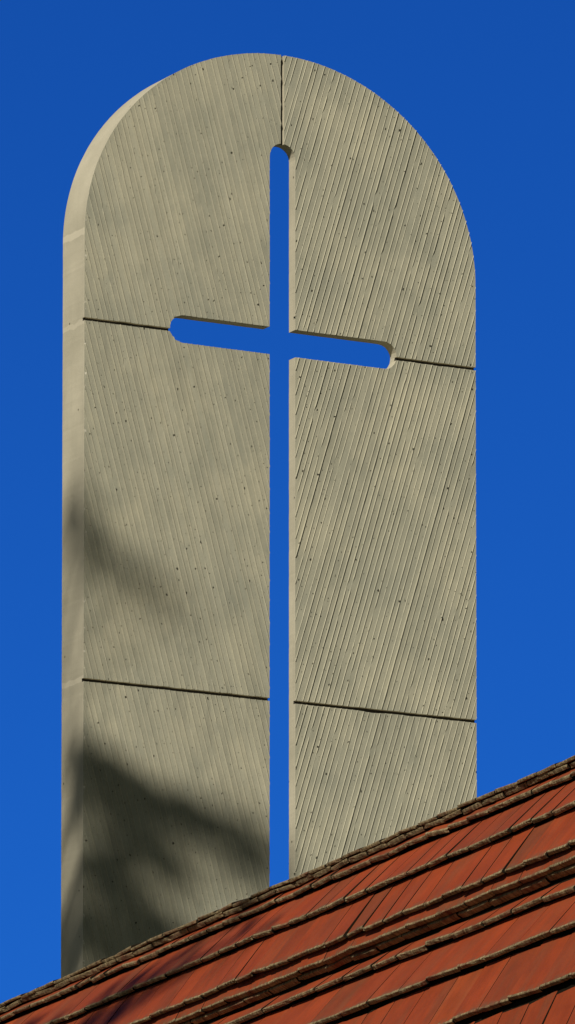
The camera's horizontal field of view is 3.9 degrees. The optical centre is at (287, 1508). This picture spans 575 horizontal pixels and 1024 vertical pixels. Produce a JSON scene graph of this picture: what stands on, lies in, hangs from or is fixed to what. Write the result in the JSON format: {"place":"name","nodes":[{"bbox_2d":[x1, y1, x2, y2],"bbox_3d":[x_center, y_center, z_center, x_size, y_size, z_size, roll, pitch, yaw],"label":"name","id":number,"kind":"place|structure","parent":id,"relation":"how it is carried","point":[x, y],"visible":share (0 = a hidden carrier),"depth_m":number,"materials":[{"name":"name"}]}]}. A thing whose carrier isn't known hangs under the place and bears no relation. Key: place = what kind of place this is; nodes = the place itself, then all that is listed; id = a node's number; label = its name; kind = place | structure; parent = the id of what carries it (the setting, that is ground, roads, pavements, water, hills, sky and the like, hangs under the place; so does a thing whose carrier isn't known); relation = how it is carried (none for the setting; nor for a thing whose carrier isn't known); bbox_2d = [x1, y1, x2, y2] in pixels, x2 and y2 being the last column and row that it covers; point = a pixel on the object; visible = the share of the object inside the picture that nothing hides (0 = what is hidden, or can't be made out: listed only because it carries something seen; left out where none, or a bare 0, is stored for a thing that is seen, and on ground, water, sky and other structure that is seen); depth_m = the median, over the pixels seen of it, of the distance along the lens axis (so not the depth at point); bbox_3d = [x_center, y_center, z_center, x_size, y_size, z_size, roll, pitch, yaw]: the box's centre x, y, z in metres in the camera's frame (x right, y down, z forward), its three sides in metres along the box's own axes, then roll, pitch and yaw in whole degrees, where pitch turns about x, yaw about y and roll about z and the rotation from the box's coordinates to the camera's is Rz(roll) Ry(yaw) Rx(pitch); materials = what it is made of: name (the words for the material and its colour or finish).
{"place":"outdoors","nodes":[
{"label":"outdoors","id":0,"kind":"place"},
{"bbox_2d":[0,0,574,1003],"label":"sky","id":1,"kind":"structure","parent":0,"point":[488,86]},
{"label":"ground","id":2,"kind":"structure","parent":0,"visible":0},
{"bbox_2d":[61,53,476,977],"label":"cross tower","id":3,"kind":"structure","parent":2,"relation":"on","point":[165,793],"depth_m":76.68,"materials":[{"name":"concrete"}]},
{"bbox_2d":[0,755,574,1023],"bbox_3d":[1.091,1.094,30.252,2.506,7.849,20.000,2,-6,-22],"label":"church","id":4,"kind":"structure","parent":2,"relation":"on","point":[463,913],"depth_m":31.91,"materials":[{"name":"red tile"}]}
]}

